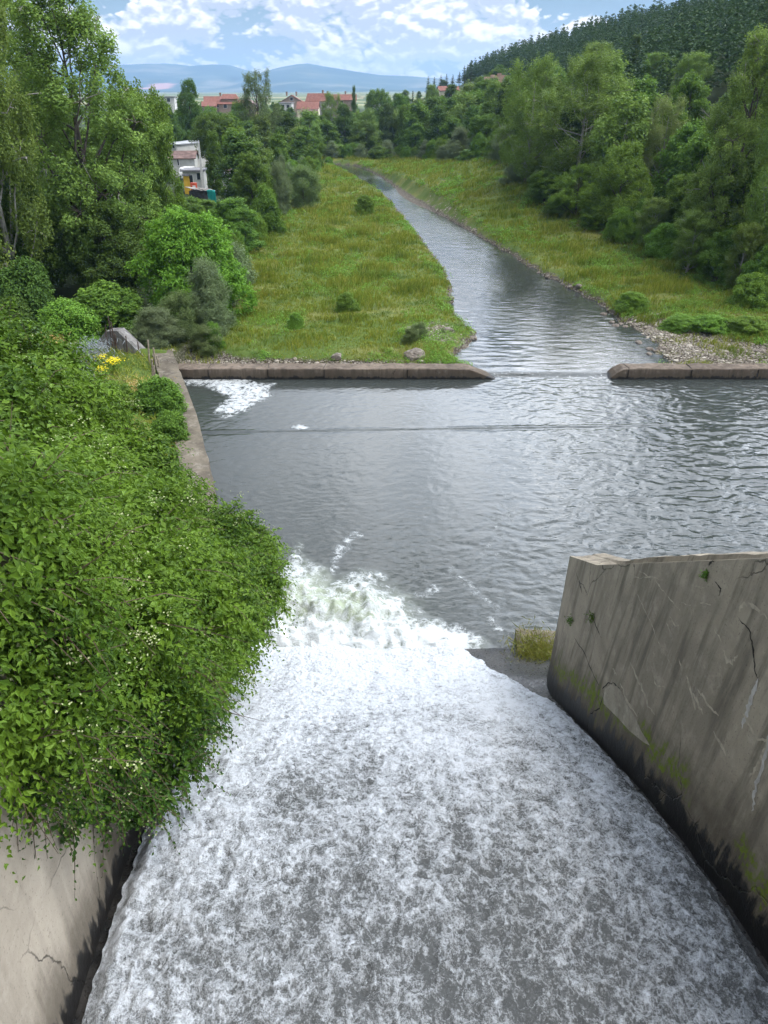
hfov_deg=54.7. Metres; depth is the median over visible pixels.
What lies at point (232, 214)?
broadleaf tree
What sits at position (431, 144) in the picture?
broadleaf shrub
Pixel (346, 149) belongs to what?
broadleaf shrub
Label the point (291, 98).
village house
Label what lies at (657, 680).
training wall
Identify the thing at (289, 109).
broadleaf tree
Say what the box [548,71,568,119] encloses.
broadleaf tree
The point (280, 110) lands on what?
broadleaf tree
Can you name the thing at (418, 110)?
broadleaf tree
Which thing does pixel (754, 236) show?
poplar tree
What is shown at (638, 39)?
poplar tree
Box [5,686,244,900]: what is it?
hanging shrub
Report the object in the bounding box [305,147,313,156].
broadleaf shrub
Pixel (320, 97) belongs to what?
village house
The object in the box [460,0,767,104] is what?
pine forest
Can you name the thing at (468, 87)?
broadleaf tree
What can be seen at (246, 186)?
broadleaf tree
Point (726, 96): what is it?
broadleaf tree
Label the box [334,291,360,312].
meadow bush
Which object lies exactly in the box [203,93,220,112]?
village house
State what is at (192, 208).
broadleaf shrub
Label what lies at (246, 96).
poplar tree
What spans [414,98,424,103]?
broadleaf tree
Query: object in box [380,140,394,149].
willow shrub
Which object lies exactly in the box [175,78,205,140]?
broadleaf tree
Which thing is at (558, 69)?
broadleaf tree
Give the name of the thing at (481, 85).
broadleaf tree
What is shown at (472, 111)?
broadleaf tree
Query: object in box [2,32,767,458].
ground
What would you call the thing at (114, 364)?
flowering weed
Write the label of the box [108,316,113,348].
fence post
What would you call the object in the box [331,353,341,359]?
rock
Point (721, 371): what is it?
concrete sill
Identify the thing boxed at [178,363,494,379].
concrete sill
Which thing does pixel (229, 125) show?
broadleaf tree
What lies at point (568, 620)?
wall plant
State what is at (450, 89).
broadleaf tree
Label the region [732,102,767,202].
broadleaf tree
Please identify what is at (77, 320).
bramble bush
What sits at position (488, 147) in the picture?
broadleaf shrub
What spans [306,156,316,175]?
broadleaf shrub
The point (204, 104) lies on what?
village house
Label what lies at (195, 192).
scrap shelter
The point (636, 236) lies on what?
broadleaf shrub
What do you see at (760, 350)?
rock
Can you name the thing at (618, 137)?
broadleaf tree
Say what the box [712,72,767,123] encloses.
broadleaf tree
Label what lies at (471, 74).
pine tree
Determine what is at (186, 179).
yellow hut
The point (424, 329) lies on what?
meadow bush
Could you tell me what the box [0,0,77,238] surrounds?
poplar tree
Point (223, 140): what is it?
broadleaf tree
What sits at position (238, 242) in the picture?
broadleaf shrub
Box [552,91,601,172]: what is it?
broadleaf tree
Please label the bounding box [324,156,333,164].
broadleaf shrub
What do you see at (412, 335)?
meadow bush
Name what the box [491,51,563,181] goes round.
poplar tree
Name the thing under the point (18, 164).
poplar tree
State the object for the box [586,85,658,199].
broadleaf tree
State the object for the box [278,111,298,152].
broadleaf tree
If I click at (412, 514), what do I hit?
pool water
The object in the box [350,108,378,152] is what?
tree
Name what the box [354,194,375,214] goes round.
meadow bush
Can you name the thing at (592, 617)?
wall plant
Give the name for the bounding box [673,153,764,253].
broadleaf tree
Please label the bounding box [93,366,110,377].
flowering weed
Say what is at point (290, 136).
broadleaf tree
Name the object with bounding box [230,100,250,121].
broadleaf tree
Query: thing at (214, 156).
ivy covered tree
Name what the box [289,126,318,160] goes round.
broadleaf tree
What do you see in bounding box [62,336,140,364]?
blue weed
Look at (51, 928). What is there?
training wall
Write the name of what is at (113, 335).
fence post
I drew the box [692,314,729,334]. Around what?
meadow bush
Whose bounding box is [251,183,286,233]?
broadleaf shrub
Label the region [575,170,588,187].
broadleaf shrub
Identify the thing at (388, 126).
broadleaf tree
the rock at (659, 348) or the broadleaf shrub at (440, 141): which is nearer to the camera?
the rock at (659, 348)
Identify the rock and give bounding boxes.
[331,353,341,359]
[403,348,424,360]
[442,327,453,332]
[657,346,666,350]
[754,348,765,353]
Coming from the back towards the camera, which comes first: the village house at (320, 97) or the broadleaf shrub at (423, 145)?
the village house at (320, 97)
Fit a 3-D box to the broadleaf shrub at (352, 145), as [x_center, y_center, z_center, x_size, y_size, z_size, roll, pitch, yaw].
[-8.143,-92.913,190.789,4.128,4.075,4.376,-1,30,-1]
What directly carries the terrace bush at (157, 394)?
on the ground at (416, 194)
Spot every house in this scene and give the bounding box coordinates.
[158,96,177,117]
[201,101,217,110]
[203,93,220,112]
[217,94,240,113]
[244,100,258,119]
[278,102,294,110]
[281,92,301,116]
[296,101,319,121]
[305,90,330,121]
[327,91,356,117]
[436,86,459,95]
[484,73,505,82]
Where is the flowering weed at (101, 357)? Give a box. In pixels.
[93,353,110,367]
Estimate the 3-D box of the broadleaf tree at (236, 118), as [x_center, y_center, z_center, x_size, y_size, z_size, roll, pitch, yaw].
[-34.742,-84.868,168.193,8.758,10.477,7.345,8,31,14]
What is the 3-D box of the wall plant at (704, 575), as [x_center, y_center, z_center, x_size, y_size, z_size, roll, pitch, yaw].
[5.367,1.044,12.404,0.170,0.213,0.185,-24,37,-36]
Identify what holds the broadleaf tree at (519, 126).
on the ground at (416, 194)
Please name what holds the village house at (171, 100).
on the ground at (416, 194)
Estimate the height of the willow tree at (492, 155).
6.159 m
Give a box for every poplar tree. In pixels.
[0,0,53,269]
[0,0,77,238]
[233,66,283,150]
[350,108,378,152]
[424,84,439,102]
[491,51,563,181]
[526,45,635,179]
[572,38,623,89]
[624,33,641,82]
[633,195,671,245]
[637,51,677,95]
[641,93,689,186]
[668,50,713,112]
[671,208,714,272]
[723,220,767,289]
[740,113,767,257]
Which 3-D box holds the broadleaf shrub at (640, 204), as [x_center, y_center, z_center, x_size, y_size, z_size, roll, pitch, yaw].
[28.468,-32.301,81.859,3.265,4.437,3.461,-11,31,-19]
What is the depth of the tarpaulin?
103.32 m
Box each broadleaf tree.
[0,166,80,289]
[59,145,150,239]
[61,201,154,292]
[72,123,114,152]
[106,76,184,259]
[123,203,260,318]
[159,103,185,140]
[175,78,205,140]
[186,111,235,163]
[204,105,216,112]
[206,107,216,114]
[207,196,266,251]
[212,129,270,199]
[220,121,243,145]
[221,127,244,168]
[228,112,240,126]
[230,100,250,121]
[232,151,276,209]
[238,120,263,146]
[240,111,272,152]
[243,127,267,154]
[248,137,273,182]
[268,131,290,166]
[269,127,290,162]
[271,102,290,131]
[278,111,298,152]
[284,107,296,118]
[286,123,310,157]
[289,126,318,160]
[296,107,325,146]
[309,121,324,145]
[314,114,331,143]
[317,118,343,144]
[321,90,344,142]
[331,102,356,144]
[347,121,378,148]
[364,88,392,120]
[365,120,383,146]
[376,103,397,144]
[390,92,410,110]
[394,100,431,145]
[394,103,413,138]
[400,121,425,153]
[402,90,410,100]
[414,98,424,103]
[416,91,421,98]
[421,95,444,143]
[423,104,450,139]
[424,104,447,141]
[438,95,447,106]
[438,115,462,141]
[444,84,458,98]
[444,89,480,126]
[445,96,456,125]
[456,79,476,98]
[457,89,478,103]
[461,105,478,138]
[466,113,501,147]
[470,89,491,106]
[473,77,492,101]
[475,100,495,134]
[477,75,503,114]
[489,66,506,74]
[491,64,506,72]
[492,77,513,127]
[500,101,514,133]
[510,79,564,154]
[510,112,531,136]
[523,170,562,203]
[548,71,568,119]
[549,83,570,130]
[552,63,571,94]
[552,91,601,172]
[578,50,633,128]
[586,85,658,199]
[598,119,629,161]
[605,74,674,142]
[637,101,691,184]
[648,117,704,205]
[654,125,725,215]
[657,172,711,237]
[659,68,712,145]
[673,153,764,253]
[699,90,748,142]
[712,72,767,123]
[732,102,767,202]
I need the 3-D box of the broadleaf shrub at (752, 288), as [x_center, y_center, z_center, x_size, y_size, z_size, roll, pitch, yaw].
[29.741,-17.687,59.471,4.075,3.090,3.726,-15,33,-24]
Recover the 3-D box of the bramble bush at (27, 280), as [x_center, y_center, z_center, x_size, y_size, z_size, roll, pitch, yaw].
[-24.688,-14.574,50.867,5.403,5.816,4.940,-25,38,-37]
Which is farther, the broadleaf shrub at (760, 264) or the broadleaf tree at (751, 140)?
the broadleaf tree at (751, 140)
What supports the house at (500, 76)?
on the ground at (416, 194)
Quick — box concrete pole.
[197,142,204,187]
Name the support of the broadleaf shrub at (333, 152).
on the ground at (416, 194)
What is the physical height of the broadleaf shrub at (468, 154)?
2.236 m
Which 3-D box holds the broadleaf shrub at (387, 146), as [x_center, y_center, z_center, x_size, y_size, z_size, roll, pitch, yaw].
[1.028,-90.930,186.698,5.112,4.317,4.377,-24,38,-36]
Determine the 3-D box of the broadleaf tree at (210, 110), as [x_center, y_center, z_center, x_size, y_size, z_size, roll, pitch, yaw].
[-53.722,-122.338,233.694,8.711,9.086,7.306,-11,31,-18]
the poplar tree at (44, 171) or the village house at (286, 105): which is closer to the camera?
the poplar tree at (44, 171)
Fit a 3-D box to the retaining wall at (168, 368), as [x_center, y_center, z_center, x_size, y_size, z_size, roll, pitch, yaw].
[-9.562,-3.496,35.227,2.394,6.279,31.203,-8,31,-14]
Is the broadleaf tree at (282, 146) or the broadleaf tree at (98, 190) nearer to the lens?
the broadleaf tree at (98, 190)
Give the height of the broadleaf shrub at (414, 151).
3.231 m
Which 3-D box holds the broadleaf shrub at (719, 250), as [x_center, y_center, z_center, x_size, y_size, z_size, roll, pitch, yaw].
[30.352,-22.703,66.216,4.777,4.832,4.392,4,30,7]
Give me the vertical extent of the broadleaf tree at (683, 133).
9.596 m
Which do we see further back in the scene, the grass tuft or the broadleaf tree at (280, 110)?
the broadleaf tree at (280, 110)
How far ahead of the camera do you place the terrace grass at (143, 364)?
44.23 m
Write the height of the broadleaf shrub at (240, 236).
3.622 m
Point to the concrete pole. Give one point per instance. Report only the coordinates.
(201, 172)
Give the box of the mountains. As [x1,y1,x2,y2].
[0,63,463,92]
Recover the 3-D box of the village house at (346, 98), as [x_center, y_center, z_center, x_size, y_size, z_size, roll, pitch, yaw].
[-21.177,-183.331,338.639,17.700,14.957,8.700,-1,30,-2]
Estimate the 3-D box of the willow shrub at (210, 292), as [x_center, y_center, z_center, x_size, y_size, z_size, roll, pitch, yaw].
[-12.393,-15.364,52.852,4.103,6.050,4.224,16,33,26]
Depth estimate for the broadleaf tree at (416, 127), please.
184.22 m
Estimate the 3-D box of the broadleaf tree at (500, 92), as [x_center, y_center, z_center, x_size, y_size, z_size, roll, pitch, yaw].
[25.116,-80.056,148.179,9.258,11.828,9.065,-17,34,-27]
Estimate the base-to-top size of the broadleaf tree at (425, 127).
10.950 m
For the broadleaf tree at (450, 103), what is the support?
on the ground at (416, 194)
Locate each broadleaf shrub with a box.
[169,196,206,234]
[188,198,216,220]
[202,321,225,348]
[218,231,248,263]
[223,241,259,285]
[231,226,249,256]
[245,212,268,241]
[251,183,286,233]
[268,188,282,215]
[285,159,296,169]
[286,162,293,175]
[299,158,310,172]
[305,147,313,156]
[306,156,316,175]
[310,150,323,165]
[313,158,321,170]
[318,143,326,153]
[322,141,339,157]
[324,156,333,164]
[328,144,343,157]
[340,143,352,158]
[348,142,356,155]
[353,143,367,157]
[366,145,393,158]
[382,141,395,158]
[393,145,400,154]
[401,146,411,157]
[410,146,418,158]
[416,139,427,158]
[422,138,435,158]
[431,138,446,158]
[454,148,480,159]
[465,134,475,149]
[470,132,487,157]
[483,131,496,158]
[538,160,548,185]
[540,191,578,213]
[557,176,580,190]
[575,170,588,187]
[578,198,611,230]
[588,176,607,211]
[601,206,636,242]
[629,198,653,238]
[633,228,645,243]
[642,222,680,261]
[692,229,741,284]
[695,242,718,278]
[715,258,743,287]
[724,272,767,308]
[741,243,767,285]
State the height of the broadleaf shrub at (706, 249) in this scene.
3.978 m
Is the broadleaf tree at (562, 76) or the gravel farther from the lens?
the broadleaf tree at (562, 76)
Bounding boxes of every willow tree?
[435,144,446,160]
[443,125,470,156]
[444,143,463,159]
[486,126,515,161]
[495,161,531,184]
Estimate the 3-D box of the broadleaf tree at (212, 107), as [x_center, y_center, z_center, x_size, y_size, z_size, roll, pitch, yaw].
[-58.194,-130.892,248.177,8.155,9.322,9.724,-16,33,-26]
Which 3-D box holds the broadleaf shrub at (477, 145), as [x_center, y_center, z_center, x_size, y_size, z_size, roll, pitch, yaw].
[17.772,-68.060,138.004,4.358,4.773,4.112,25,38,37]
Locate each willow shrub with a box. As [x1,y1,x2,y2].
[127,303,190,349]
[156,287,202,340]
[181,253,235,335]
[187,323,223,356]
[267,156,292,215]
[279,151,290,187]
[288,164,325,208]
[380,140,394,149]
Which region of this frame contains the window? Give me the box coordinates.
[196,172,200,179]
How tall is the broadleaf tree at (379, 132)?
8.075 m
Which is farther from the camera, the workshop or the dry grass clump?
the workshop
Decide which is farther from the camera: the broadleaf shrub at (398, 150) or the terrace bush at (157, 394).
the broadleaf shrub at (398, 150)
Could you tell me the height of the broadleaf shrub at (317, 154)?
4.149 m
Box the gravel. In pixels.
[172,247,767,363]
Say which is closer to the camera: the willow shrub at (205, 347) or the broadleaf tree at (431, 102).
the willow shrub at (205, 347)
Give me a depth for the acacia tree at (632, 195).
83.14 m
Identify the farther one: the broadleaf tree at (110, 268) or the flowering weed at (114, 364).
the broadleaf tree at (110, 268)
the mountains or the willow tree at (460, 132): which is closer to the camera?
the willow tree at (460, 132)
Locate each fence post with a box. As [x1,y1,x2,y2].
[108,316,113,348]
[110,321,116,351]
[147,340,150,364]
[151,359,153,375]
[152,348,156,369]
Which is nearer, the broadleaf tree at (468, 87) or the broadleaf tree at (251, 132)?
the broadleaf tree at (251, 132)
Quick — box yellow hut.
[182,174,190,193]
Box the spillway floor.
[73,648,767,1023]
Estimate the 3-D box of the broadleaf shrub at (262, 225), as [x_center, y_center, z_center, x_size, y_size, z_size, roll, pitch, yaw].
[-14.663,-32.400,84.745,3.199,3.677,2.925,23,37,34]
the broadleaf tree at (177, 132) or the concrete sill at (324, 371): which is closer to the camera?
the concrete sill at (324, 371)
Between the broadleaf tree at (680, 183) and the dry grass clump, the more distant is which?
the broadleaf tree at (680, 183)
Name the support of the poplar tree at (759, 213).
on the ground at (416, 194)
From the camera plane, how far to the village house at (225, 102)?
281.92 m
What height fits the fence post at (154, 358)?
1.374 m
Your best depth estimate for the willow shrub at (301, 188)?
108.16 m
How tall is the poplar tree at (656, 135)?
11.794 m
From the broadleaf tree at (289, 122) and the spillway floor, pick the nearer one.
the spillway floor
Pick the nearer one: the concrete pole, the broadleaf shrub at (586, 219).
the broadleaf shrub at (586, 219)
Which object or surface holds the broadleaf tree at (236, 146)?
on the ground at (416, 194)
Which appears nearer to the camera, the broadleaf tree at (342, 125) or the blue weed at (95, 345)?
the blue weed at (95, 345)
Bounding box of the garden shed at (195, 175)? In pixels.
[180,167,207,189]
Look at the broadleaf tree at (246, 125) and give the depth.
159.43 m
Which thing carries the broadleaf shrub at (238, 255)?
on the ground at (416, 194)
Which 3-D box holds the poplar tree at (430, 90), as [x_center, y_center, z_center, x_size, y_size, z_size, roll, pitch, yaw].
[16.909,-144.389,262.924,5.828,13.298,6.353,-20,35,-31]
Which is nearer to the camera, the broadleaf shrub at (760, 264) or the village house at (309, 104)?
the broadleaf shrub at (760, 264)
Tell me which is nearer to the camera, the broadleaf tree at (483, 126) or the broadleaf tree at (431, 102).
the broadleaf tree at (483, 126)
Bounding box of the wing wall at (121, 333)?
[97,328,144,355]
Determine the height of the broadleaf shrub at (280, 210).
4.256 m
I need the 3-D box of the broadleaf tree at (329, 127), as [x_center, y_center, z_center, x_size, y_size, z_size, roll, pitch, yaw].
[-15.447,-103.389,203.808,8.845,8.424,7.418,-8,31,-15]
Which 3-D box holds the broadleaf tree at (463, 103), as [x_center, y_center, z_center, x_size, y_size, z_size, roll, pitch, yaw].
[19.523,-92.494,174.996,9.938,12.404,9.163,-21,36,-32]
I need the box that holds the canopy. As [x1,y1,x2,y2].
[179,166,194,180]
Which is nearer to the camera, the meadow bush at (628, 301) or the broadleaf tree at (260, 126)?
the meadow bush at (628, 301)
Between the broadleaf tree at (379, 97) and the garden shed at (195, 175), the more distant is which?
the broadleaf tree at (379, 97)
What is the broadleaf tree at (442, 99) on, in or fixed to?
on the ground at (416, 194)
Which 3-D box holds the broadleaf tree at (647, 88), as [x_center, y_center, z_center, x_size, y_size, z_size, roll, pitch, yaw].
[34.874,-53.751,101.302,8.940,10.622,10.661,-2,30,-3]
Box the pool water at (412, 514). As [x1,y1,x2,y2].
[184,377,767,649]
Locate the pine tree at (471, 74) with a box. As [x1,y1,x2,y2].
[467,69,475,82]
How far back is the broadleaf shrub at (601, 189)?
90.10 m
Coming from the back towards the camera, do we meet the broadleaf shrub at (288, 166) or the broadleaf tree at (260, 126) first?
the broadleaf tree at (260, 126)
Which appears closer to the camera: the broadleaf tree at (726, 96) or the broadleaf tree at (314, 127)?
the broadleaf tree at (726, 96)
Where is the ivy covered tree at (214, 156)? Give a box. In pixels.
[205,130,225,194]
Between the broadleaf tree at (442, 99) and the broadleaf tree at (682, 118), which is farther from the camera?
the broadleaf tree at (442, 99)
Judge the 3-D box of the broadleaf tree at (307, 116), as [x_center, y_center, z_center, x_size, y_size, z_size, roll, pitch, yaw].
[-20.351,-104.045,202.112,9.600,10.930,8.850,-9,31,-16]
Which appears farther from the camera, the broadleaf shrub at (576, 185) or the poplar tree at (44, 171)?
the broadleaf shrub at (576, 185)
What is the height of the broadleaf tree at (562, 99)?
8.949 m
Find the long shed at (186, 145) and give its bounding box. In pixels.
[169,140,206,166]
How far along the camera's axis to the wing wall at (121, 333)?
46.93 m
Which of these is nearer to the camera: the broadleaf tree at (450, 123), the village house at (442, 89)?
the broadleaf tree at (450, 123)
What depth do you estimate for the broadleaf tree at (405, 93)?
416.13 m
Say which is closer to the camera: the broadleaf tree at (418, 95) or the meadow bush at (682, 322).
the meadow bush at (682, 322)
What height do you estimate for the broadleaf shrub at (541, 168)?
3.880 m
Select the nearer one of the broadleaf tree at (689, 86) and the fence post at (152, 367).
the fence post at (152, 367)
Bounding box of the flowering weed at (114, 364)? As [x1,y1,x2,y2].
[103,357,126,373]
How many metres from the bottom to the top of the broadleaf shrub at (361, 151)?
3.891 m
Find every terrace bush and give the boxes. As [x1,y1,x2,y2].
[104,378,136,412]
[131,374,189,418]
[148,409,190,446]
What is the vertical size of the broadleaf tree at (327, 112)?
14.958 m
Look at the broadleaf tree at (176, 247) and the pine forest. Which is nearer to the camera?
the broadleaf tree at (176, 247)
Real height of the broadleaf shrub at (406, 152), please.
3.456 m
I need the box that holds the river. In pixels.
[334,164,671,377]
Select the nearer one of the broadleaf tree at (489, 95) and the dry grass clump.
the dry grass clump
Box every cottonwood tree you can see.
[0,0,172,278]
[679,22,767,240]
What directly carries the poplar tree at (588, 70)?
on the ground at (416, 194)
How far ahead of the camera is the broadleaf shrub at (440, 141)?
166.60 m
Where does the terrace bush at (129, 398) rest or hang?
on the ground at (416, 194)
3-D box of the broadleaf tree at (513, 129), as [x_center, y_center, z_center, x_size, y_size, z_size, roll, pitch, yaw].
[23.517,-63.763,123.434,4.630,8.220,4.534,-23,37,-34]
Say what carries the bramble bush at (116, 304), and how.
on the ground at (416, 194)
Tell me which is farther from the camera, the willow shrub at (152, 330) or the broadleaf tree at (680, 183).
the broadleaf tree at (680, 183)
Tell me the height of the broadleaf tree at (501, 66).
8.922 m
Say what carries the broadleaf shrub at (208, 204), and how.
on the ground at (416, 194)
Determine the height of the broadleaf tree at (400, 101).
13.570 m
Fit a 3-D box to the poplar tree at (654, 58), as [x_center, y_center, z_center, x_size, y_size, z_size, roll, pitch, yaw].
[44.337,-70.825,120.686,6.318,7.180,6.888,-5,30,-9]
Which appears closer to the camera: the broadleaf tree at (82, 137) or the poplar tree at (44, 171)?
the poplar tree at (44, 171)
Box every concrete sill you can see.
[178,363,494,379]
[607,363,767,379]
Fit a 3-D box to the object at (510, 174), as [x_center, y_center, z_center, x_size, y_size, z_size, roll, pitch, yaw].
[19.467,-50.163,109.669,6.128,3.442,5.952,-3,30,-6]
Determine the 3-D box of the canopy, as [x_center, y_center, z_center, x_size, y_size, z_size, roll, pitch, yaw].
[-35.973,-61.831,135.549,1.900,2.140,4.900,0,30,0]
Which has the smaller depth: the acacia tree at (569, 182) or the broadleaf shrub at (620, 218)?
the broadleaf shrub at (620, 218)
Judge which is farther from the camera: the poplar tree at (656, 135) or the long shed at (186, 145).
the long shed at (186, 145)
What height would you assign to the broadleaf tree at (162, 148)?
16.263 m
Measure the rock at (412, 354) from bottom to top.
0.827 m
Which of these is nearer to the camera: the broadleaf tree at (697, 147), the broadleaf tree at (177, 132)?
the broadleaf tree at (697, 147)
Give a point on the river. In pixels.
(524, 320)
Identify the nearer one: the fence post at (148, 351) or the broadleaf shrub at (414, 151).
the fence post at (148, 351)
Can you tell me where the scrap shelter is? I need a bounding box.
[186,187,211,205]
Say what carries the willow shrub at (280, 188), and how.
on the ground at (416, 194)
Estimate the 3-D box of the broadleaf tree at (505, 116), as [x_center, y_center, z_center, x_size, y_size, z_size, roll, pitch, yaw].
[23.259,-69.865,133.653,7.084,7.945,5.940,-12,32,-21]
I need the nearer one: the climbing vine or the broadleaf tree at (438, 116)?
the climbing vine
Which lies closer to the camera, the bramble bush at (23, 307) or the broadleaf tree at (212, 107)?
the bramble bush at (23, 307)
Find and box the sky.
[1,0,728,78]
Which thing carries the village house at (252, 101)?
on the ground at (416, 194)
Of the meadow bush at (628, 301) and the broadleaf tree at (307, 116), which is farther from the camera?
the broadleaf tree at (307, 116)
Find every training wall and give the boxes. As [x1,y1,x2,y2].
[0,555,154,1023]
[547,551,767,962]
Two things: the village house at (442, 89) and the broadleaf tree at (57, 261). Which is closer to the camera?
the broadleaf tree at (57, 261)
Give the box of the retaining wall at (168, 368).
[152,350,217,512]
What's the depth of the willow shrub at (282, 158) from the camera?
116.15 m
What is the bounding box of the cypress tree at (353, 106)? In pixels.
[351,86,356,112]
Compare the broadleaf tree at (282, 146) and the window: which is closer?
the window
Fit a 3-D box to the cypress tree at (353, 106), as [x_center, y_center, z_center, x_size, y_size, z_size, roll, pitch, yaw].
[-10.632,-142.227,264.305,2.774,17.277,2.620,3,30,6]
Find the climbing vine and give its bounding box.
[0,297,303,882]
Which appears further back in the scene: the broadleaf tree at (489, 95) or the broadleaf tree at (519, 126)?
the broadleaf tree at (489, 95)
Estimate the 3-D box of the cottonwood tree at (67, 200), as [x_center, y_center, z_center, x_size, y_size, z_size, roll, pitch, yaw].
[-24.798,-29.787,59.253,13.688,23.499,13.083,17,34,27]
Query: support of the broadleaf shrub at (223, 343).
on the ground at (416, 194)
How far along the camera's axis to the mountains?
6432.42 m
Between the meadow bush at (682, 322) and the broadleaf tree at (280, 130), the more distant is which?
the broadleaf tree at (280, 130)
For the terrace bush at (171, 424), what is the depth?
35.24 m
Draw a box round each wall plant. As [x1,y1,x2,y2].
[564,613,572,625]
[585,610,594,622]
[699,568,708,581]
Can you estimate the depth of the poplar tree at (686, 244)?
68.79 m
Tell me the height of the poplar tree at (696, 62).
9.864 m
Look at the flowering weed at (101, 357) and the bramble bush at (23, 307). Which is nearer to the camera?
the flowering weed at (101, 357)
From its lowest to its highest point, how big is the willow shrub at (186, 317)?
3.671 m
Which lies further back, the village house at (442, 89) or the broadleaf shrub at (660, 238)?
the village house at (442, 89)
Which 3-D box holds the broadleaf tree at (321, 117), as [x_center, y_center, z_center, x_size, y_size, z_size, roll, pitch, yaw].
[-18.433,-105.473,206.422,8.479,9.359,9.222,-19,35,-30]
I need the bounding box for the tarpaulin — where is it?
[207,189,215,201]
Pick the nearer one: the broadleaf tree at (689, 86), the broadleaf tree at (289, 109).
the broadleaf tree at (689, 86)
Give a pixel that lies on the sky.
(417, 38)
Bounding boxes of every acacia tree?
[546,163,608,214]
[578,138,655,226]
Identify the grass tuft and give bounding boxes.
[499,616,555,664]
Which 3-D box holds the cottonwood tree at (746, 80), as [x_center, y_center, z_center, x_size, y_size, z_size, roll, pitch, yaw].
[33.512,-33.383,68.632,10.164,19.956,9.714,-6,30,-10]
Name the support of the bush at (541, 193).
on the ground at (416, 194)
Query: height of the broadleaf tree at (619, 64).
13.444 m
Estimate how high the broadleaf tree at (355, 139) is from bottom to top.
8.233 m
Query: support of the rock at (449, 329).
on the ground at (416, 194)
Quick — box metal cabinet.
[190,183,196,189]
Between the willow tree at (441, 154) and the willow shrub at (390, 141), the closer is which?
the willow tree at (441, 154)
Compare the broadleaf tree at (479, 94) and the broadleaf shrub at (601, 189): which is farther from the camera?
the broadleaf tree at (479, 94)
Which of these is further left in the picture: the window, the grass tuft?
the window
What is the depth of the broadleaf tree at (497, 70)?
263.89 m
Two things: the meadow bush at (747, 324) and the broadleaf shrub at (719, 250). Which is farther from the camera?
the broadleaf shrub at (719, 250)
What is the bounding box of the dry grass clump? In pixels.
[117,374,172,390]
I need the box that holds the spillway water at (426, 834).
[82,644,767,1023]
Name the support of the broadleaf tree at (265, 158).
on the ground at (416, 194)
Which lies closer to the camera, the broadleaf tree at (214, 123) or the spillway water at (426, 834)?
the spillway water at (426, 834)
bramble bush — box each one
[0,255,57,332]
[0,295,36,336]
[35,297,101,343]
[72,278,144,338]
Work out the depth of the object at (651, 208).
76.49 m
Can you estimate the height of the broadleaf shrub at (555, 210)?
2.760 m
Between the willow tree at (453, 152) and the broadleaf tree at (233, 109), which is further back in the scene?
the broadleaf tree at (233, 109)
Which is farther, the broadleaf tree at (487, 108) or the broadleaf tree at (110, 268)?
the broadleaf tree at (487, 108)
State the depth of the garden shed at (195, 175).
119.18 m
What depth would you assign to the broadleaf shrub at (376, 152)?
184.81 m
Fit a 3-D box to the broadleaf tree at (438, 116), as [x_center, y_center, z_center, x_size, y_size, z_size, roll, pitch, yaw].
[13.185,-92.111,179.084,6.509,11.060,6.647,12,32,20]
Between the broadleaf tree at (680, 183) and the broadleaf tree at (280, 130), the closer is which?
the broadleaf tree at (680, 183)
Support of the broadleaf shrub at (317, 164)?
on the ground at (416, 194)
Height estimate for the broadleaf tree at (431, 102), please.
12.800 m
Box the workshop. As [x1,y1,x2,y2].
[164,150,198,176]
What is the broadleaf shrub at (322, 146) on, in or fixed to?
on the ground at (416, 194)
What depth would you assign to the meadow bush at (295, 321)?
54.44 m
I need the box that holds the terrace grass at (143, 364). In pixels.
[44,339,181,496]
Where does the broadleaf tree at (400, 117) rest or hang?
on the ground at (416, 194)
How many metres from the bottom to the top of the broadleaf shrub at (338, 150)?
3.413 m
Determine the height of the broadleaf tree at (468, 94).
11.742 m
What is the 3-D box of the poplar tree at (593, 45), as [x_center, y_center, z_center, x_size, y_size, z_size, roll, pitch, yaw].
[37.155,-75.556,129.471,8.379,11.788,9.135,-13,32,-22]
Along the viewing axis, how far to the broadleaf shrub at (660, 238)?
74.49 m
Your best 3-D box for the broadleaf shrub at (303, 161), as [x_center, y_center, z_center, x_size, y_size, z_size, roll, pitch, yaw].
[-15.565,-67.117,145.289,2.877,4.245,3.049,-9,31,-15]
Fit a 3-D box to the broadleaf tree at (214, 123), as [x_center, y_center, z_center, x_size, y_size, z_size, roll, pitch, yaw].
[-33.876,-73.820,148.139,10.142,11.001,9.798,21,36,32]
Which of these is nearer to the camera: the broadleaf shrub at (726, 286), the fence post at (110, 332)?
the fence post at (110, 332)
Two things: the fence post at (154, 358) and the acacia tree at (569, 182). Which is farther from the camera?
the acacia tree at (569, 182)
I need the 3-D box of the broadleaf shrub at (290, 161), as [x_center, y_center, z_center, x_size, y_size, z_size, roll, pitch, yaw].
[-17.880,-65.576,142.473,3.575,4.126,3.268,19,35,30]
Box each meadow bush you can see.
[287,312,304,329]
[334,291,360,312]
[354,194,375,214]
[399,327,419,345]
[410,322,429,338]
[614,291,650,315]
[657,312,699,334]
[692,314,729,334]
[725,315,767,336]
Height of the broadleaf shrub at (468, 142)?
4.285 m

